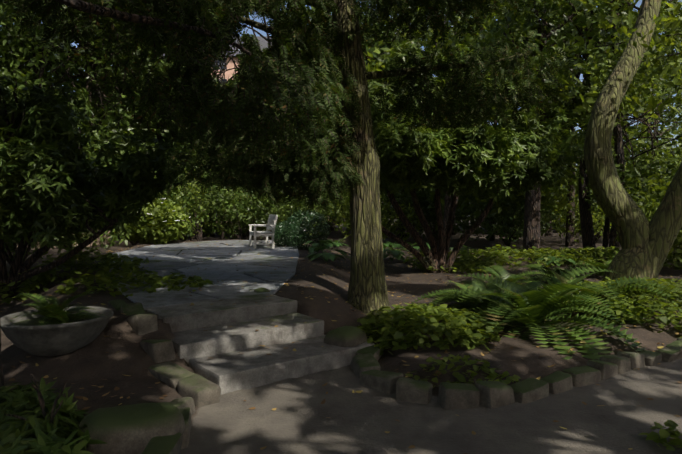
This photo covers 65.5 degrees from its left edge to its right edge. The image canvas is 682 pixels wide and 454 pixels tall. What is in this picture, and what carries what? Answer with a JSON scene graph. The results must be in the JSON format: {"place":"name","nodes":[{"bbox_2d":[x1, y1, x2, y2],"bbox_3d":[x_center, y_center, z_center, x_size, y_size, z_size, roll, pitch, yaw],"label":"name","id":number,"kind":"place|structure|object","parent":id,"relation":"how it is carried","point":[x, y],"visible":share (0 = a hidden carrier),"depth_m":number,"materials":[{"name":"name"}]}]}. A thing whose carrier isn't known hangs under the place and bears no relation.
{"place":"outdoors","nodes":[
{"label":"outdoors","id":0,"kind":"place"},
{"bbox_2d":[0,219,681,453],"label":"terrain","id":1,"kind":"structure","parent":0,"point":[296,421],"depth_m":4.43,"materials":[{"name":"soil"}]},
{"bbox_2d":[0,17,54,100],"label":"tree","id":2,"kind":"object","parent":1,"relation":"on","point":[4,40],"visible":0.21,"depth_m":21.09,"materials":[{"name":"green plant"}]},
{"bbox_2d":[0,181,80,265],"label":"understorey shrub","id":3,"kind":"object","parent":1,"relation":"on","point":[11,243],"visible":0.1,"depth_m":12.43,"materials":[{"name":"green plant"}]},
{"bbox_2d":[0,1,81,102],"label":"tree","id":4,"kind":"object","parent":1,"relation":"on","point":[46,68],"visible":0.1,"depth_m":22.76,"materials":[{"name":"green plant"}]},
{"bbox_2d":[0,22,103,145],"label":"tree","id":5,"kind":"object","parent":1,"relation":"on","point":[8,67],"depth_m":24.16,"materials":[{"name":"green plant"}]},
{"bbox_2d":[0,374,105,453],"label":"leafy plant","id":6,"kind":"object","parent":1,"relation":"on","point":[35,418],"visible":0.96,"depth_m":3.20,"materials":[{"name":"green plant"}]},
{"bbox_2d":[0,291,112,355],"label":"bowl planter","id":7,"kind":"object","parent":1,"relation":"on","point":[46,328],"visible":1,"depth_m":4.74,"materials":[{"name":"concrete"}]},
{"bbox_2d":[5,229,110,249],"bbox_3d":[-11.004,-0.027,20.136,4.240,1.778,0.100,-1,2,-38],"label":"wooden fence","id":8,"kind":"object","parent":1,"relation":"on","point":[98,242],"visible":0.12,"depth_m":21.15,"materials":[{"name":"wood"}]},
{"bbox_2d":[10,57,117,153],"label":"tree","id":9,"kind":"object","parent":1,"relation":"on","point":[73,91],"visible":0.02,"depth_m":31.10,"materials":[{"name":"green plant"}]},
{"bbox_2d":[0,0,166,158],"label":"tree","id":10,"kind":"object","parent":1,"relation":"on","point":[92,142],"visible":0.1,"depth_m":21.82,"materials":[{"name":"green plant"}]},
{"bbox_2d":[37,194,131,254],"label":"understorey shrub","id":11,"kind":"object","parent":1,"relation":"on","point":[82,239],"visible":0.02,"depth_m":15.57,"materials":[{"name":"green plant"}]},
{"bbox_2d":[0,3,188,162],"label":"tree","id":12,"kind":"object","parent":1,"relation":"on","point":[164,134],"visible":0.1,"depth_m":23.48,"materials":[{"name":"green plant"}]},
{"bbox_2d":[0,1,188,242],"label":"tree","id":13,"kind":"object","parent":1,"relation":"on","point":[83,84],"visible":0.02,"depth_m":23.34,"materials":[{"name":"green plant"}]},
{"bbox_2d":[0,74,196,298],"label":"rhododendron","id":14,"kind":"object","parent":1,"relation":"on","point":[46,164],"visible":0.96,"depth_m":7.99,"materials":[{"name":"green plant"}]},
{"bbox_2d":[0,0,227,241],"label":"tree","id":15,"kind":"object","parent":1,"relation":"on","point":[38,56],"visible":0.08,"depth_m":22.04,"materials":[{"name":"green plant"}]},
{"bbox_2d":[49,6,186,238],"bbox_3d":[-12.242,-7.226,28.616,10.535,15.907,8.399,0,2,12],"label":"tree","id":16,"kind":"object","parent":1,"relation":"on","point":[80,80],"visible":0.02,"depth_m":26.19,"materials":[{"name":"green plant"}]},
{"bbox_2d":[88,154,206,244],"bbox_3d":[-8.798,-1.114,22.640,5.829,3.808,5.584,0,2,-1],"label":"understorey shrub","id":17,"kind":"object","parent":1,"relation":"on","point":[131,242],"visible":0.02,"depth_m":22.43,"materials":[{"name":"green plant"}]},
{"bbox_2d":[65,8,245,238],"bbox_3d":[-8.806,-5.557,26.541,8.324,12.547,9.735,0,2,-1],"label":"tree","id":18,"kind":"object","parent":1,"relation":"on","point":[159,137],"visible":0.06,"depth_m":24.50,"materials":[{"name":"green plant"}]},
{"bbox_2d":[106,164,209,235],"bbox_3d":[-7.375,-0.831,20.764,4.650,3.387,4.226,0,2,-1],"label":"understorey shrub","id":19,"kind":"object","parent":1,"relation":"on","point":[194,185],"visible":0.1,"depth_m":20.30,"materials":[{"name":"green plant"}]},
{"bbox_2d":[118,198,211,244],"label":"hydrangea shrubs","id":20,"kind":"object","parent":1,"relation":"on","point":[157,225],"visible":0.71,"depth_m":16.65,"materials":[{"name":"green plant"}]},
{"bbox_2d":[130,141,240,241],"bbox_3d":[-7.286,-1.540,23.767,6.724,4.500,4.769,0,2,-1],"label":"understorey shrub","id":21,"kind":"object","parent":1,"relation":"on","point":[182,239],"visible":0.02,"depth_m":23.72,"materials":[{"name":"green plant"}]},
{"bbox_2d":[137,154,238,240],"bbox_3d":[-6.019,-1.114,21.553,3.402,3.859,5.332,1,2,27],"label":"understorey shrub","id":22,"kind":"object","parent":1,"relation":"on","point":[207,198],"visible":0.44,"depth_m":21.34,"materials":[{"name":"green plant"}]},
{"bbox_2d":[110,16,272,236],"bbox_3d":[-7.318,-7.142,29.608,10.969,15.593,8.837,1,2,24],"label":"tree","id":23,"kind":"object","parent":1,"relation":"on","point":[222,71],"depth_m":30.13,"materials":[{"name":"green plant"}]},
{"bbox_2d":[0,0,401,389],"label":"cedar tree","id":24,"kind":"object","parent":1,"relation":"on","point":[206,100],"visible":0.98,"depth_m":5.03,"materials":[{"name":"green plant"}]},
{"bbox_2d":[132,33,272,239],"bbox_3d":[-5.251,-5.356,24.782,8.160,12.390,8.639,0,2,-1],"label":"tree","id":25,"kind":"object","parent":1,"relation":"on","point":[229,83],"visible":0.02,"depth_m":24.12,"materials":[{"name":"green plant"}]},
{"bbox_2d":[107,240,298,307],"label":"patio flagstones","id":26,"kind":"object","parent":1,"relation":"on","point":[264,264],"visible":0.71,"depth_m":9.80,"materials":[{"name":"stone"}]},
{"bbox_2d":[248,214,277,248],"bbox_3d":[-2.301,0.112,15.554,0.694,0.954,1.525,0,2,-15],"label":"chair","id":27,"kind":"object","parent":26,"relation":"on","point":[271,223],"visible":0.98,"depth_m":15.13,"materials":[{"name":"white wood"}]},
{"bbox_2d":[141,17,271,238],"bbox_3d":[-6.797,-7.392,27.803,10.617,16.231,10.170,0,2,-1],"label":"tree","id":28,"kind":"object","parent":1,"relation":"on","point":[194,237],"visible":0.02,"depth_m":26.74,"materials":[{"name":"green plant"}]},
{"bbox_2d":[169,62,249,238],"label":"tree","id":29,"kind":"object","parent":1,"relation":"on","point":[222,236],"visible":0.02,"depth_m":27.08,"materials":[{"name":"green plant"}]},
{"bbox_2d":[76,326,366,453],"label":"boulders","id":30,"kind":"object","parent":1,"relation":"on","point":[130,429],"visible":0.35,"depth_m":3.21,"materials":[{"name":"stone"}]},
{"bbox_2d":[158,36,328,222],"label":"brick house","id":31,"kind":"structure","parent":1,"relation":"on","point":[229,73],"depth_m":60.47,"materials":[{"name":"red brick"}]},
{"bbox_2d":[205,183,291,239],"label":"understorey shrub","id":32,"kind":"object","parent":1,"relation":"on","point":[238,209],"visible":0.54,"depth_m":21.84,"materials":[{"name":"green plant"}]},
{"bbox_2d":[144,293,373,394],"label":"stone steps","id":33,"kind":"structure","parent":1,"relation":"on","point":[212,354],"depth_m":5.25,"materials":[{"name":"stone"}]},
{"bbox_2d":[223,178,320,238],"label":"understorey shrub","id":34,"kind":"object","parent":1,"relation":"on","point":[271,208],"depth_m":23.62,"materials":[{"name":"green plant"}]},
{"bbox_2d":[271,210,330,249],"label":"boxwood shrubs","id":35,"kind":"object","parent":1,"relation":"on","point":[292,234],"visible":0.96,"depth_m":14.79,"materials":[{"name":"green plant"}]},
{"bbox_2d":[254,185,349,242],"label":"understorey shrub","id":36,"kind":"object","parent":1,"relation":"on","point":[296,207],"visible":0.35,"depth_m":21.46,"materials":[{"name":"green plant"}]},
{"bbox_2d":[228,2,405,239],"bbox_3d":[-3.651,-6.809,24.327,11.227,15.298,11.015,-2,2,-42],"label":"tree","id":37,"kind":"object","parent":1,"relation":"on","point":[268,37],"visible":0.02,"depth_m":24.03,"materials":[{"name":"green plant"}]},
{"bbox_2d":[328,218,335,230],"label":"tree","id":38,"kind":"object","parent":1,"relation":"on","point":[332,228],"depth_m":36.44,"materials":[{"name":"green plant"}]},
{"bbox_2d":[96,0,573,313],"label":"conifer tree","id":39,"kind":"object","parent":1,"relation":"on","point":[355,170],"visible":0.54,"depth_m":7.14,"materials":[{"name":"green plant"}]},
{"bbox_2d":[0,244,681,450],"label":"ground cover plants","id":40,"kind":"object","parent":1,"relation":"on","point":[413,317],"visible":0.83,"depth_m":6.73,"materials":[{"name":"green plant"}]},
{"bbox_2d":[0,241,681,453],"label":"leaf litter","id":41,"kind":"object","parent":1,"relation":"on","point":[437,372],"visible":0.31,"depth_m":5.62,"materials":[{"name":"brown plant"}]},
{"bbox_2d":[256,0,442,134],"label":"tree","id":42,"kind":"object","parent":1,"relation":"on","point":[370,46],"depth_m":23.42,"materials":[{"name":"green plant"}]},
{"bbox_2d":[318,39,391,237],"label":"tree","id":43,"kind":"object","parent":1,"relation":"on","point":[332,162],"depth_m":28.25,"materials":[{"name":"green plant"}]},
{"bbox_2d":[324,187,419,239],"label":"understorey shrub","id":44,"kind":"object","parent":1,"relation":"on","point":[385,222],"visible":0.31,"depth_m":20.88,"materials":[{"name":"green plant"}]},
{"bbox_2d":[108,287,681,453],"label":"stone edging","id":45,"kind":"object","parent":1,"relation":"on","point":[194,390],"visible":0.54,"depth_m":4.38,"materials":[{"name":"grey stone"}]},
{"bbox_2d":[333,28,458,238],"bbox_3d":[3.057,-4.346,25.491,7.922,10.130,8.088,1,2,26],"label":"tree","id":46,"kind":"object","parent":1,"relation":"on","point":[376,65],"depth_m":24.27,"materials":[{"name":"green plant"}]},
{"bbox_2d":[334,0,470,133],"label":"tree","id":47,"kind":"object","parent":1,"relation":"on","point":[370,50],"visible":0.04,"depth_m":23.02,"materials":[{"name":"green plant"}]},
{"bbox_2d":[380,181,464,240],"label":"understorey shrub","id":48,"kind":"object","parent":1,"relation":"on","point":[420,201],"visible":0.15,"depth_m":22.25,"materials":[{"name":"green plant"}]},
{"bbox_2d":[387,177,487,240],"bbox_3d":[4.118,-0.994,22.626,3.766,3.441,5.582,-1,2,-17],"label":"understorey shrub","id":49,"kind":"object","parent":1,"relation":"on","point":[462,198],"visible":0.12,"depth_m":22.05,"materials":[{"name":"green plant"}]},
{"bbox_2d":[383,16,494,234],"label":"tree","id":50,"kind":"object","parent":1,"relation":"on","point":[453,232],"depth_m":30.03,"materials":[{"name":"green plant"}]},
{"bbox_2d":[198,145,681,232],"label":"boundary hedge","id":51,"kind":"object","parent":1,"relation":"on","point":[541,228],"depth_m":37.10,"materials":[{"name":"green plant"}]},
{"bbox_2d":[305,239,575,265],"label":"hosta plants","id":52,"kind":"object","parent":1,"relation":"on","point":[323,245],"visible":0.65,"depth_m":13.93,"materials":[{"name":"green plant"}]},
{"bbox_2d":[405,179,479,237],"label":"understorey shrub","id":53,"kind":"object","parent":1,"relation":"on","point":[433,232],"visible":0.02,"depth_m":27.05,"materials":[{"name":"green plant"}]},
{"bbox_2d":[335,0,600,250],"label":"tree","id":54,"kind":"object","parent":1,"relation":"on","point":[447,203],"visible":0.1,"depth_m":17.59,"materials":[{"name":"green plant"}]},
{"bbox_2d":[328,38,614,272],"bbox_3d":[2.500,-1.379,11.479,6.168,5.038,4.637,0,2,-1],"label":"tree","id":55,"kind":"object","parent":1,"relation":"on","point":[442,160],"visible":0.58,"depth_m":10.47,"materials":[{"name":"green plant"}]},
{"bbox_2d":[381,1,595,240],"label":"tree","id":56,"kind":"object","parent":1,"relation":"on","point":[492,237],"depth_m":22.66,"materials":[{"name":"green plant"}]},
{"bbox_2d":[322,248,677,360],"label":"sword ferns","id":57,"kind":"object","parent":1,"relation":"on","point":[532,304],"visible":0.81,"depth_m":6.11,"materials":[{"name":"green plant"}]},
{"bbox_2d":[453,175,559,246],"bbox_3d":[6.202,-0.765,20.060,4.282,3.132,4.989,0,2,-1],"label":"understorey shrub","id":58,"kind":"object","parent":1,"relation":"on","point":[515,216],"visible":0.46,"depth_m":19.31,"materials":[{"name":"green plant"}]},
{"bbox_2d":[460,170,578,240],"bbox_3d":[7.874,-1.146,23.392,4.318,3.685,5.394,-2,2,-43],"label":"understorey shrub","id":59,"kind":"object","parent":1,"relation":"on","point":[564,186],"visible":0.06,"depth_m":22.89,"materials":[{"name":"green plant"}]},
{"bbox_2d":[458,0,633,256],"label":"tree","id":60,"kind":"object","parent":1,"relation":"on","point":[531,234],"visible":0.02,"depth_m":16.20,"materials":[{"name":"green plant"}]},
{"bbox_2d":[448,0,667,211],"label":"tree","id":61,"kind":"object","parent":1,"relation":"on","point":[566,179],"visible":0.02,"depth_m":17.95,"materials":[{"name":"green plant"}]},
{"bbox_2d":[501,105,620,235],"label":"tree","id":62,"kind":"object","parent":1,"relation":"on","point":[548,233],"depth_m":29.08,"materials":[{"name":"green plant"}]},
{"bbox_2d":[444,0,681,245],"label":"tree","id":63,"kind":"object","parent":1,"relation":"on","point":[569,238],"visible":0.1,"depth_m":20.78,"materials":[{"name":"green plant"}]},
{"bbox_2d":[467,0,681,252],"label":"tree","id":64,"kind":"object","parent":1,"relation":"on","point":[617,129],"visible":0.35,"depth_m":14.04,"materials":[{"name":"green plant"}]},
{"bbox_2d":[542,155,609,238],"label":"understorey shrub","id":65,"kind":"object","parent":1,"relation":"on","point":[576,203],"visible":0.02,"depth_m":26.25,"materials":[{"name":"green plant"}]},
{"bbox_2d":[502,0,681,251],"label":"tree","id":66,"kind":"object","parent":1,"relation":"on","point":[587,230],"visible":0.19,"depth_m":15.88,"materials":[{"name":"green plant"}]},
{"bbox_2d":[540,156,669,242],"bbox_3d":[10.800,-1.254,22.400,5.117,4.024,5.639,0,2,-1],"label":"understorey shrub","id":67,"kind":"object","parent":1,"relation":"on","point":[597,228],"visible":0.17,"depth_m":21.40,"materials":[{"name":"green plant"}]},
{"bbox_2d":[534,42,681,249],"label":"tree","id":68,"kind":"object","parent":1,"relation":"on","point":[671,114],"visible":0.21,"depth_m":16.17,"materials":[{"name":"green plant"}]},
{"bbox_2d":[572,151,681,238],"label":"understorey shrub","id":69,"kind":"object","parent":1,"relation":"on","point":[628,179],"visible":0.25,"depth_m":15.33,"materials":[{"name":"green plant"}]},
{"bbox_2d":[573,0,681,297],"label":"forked tree","id":70,"kind":"object","parent":1,"relation":"on","point":[646,245],"visible":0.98,"depth_m":8.66,"materials":[{"name":"brown plant"}]},
{"bbox_2d":[580,28,681,154],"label":"tree","id":71,"kind":"object","parent":1,"relation":"on","point":[632,127],"visible":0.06,"depth_m":29.63,"materials":[{"name":"green plant"}]},
{"bbox_2d":[591,152,679,221],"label":"understorey shrub","id":72,"kind":"object","parent":1,"relation":"on","point":[643,183],"visible":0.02,"depth_m":21.42,"materials":[{"name":"green plant"}]},
{"bbox_2d":[612,5,681,169],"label":"tree","id":73,"kind":"object","parent":1,"relation":"on","point":[648,121],"visible":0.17,"depth_m":28.36,"materials":[{"name":"green plant"}]},
{"bbox_2d":[615,174,681,267],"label":"understorey shrub","id":74,"kind":"object","parent":1,"relation":"on","point":[677,243],"visible":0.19,"depth_m":12.35,"materials":[{"name":"green plant"}]},
{"bbox_2d":[0,0,681,96],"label":"tree canopy","id":75,"kind":"object","parent":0,"point":[596,36],"visible":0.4,"depth_m":11.73,"materials":[{"name":"green plant"}]},
{"bbox_2d":[48,0,681,216],"label":"sky","id":76,"kind":"structure","parent":0,"point":[639,2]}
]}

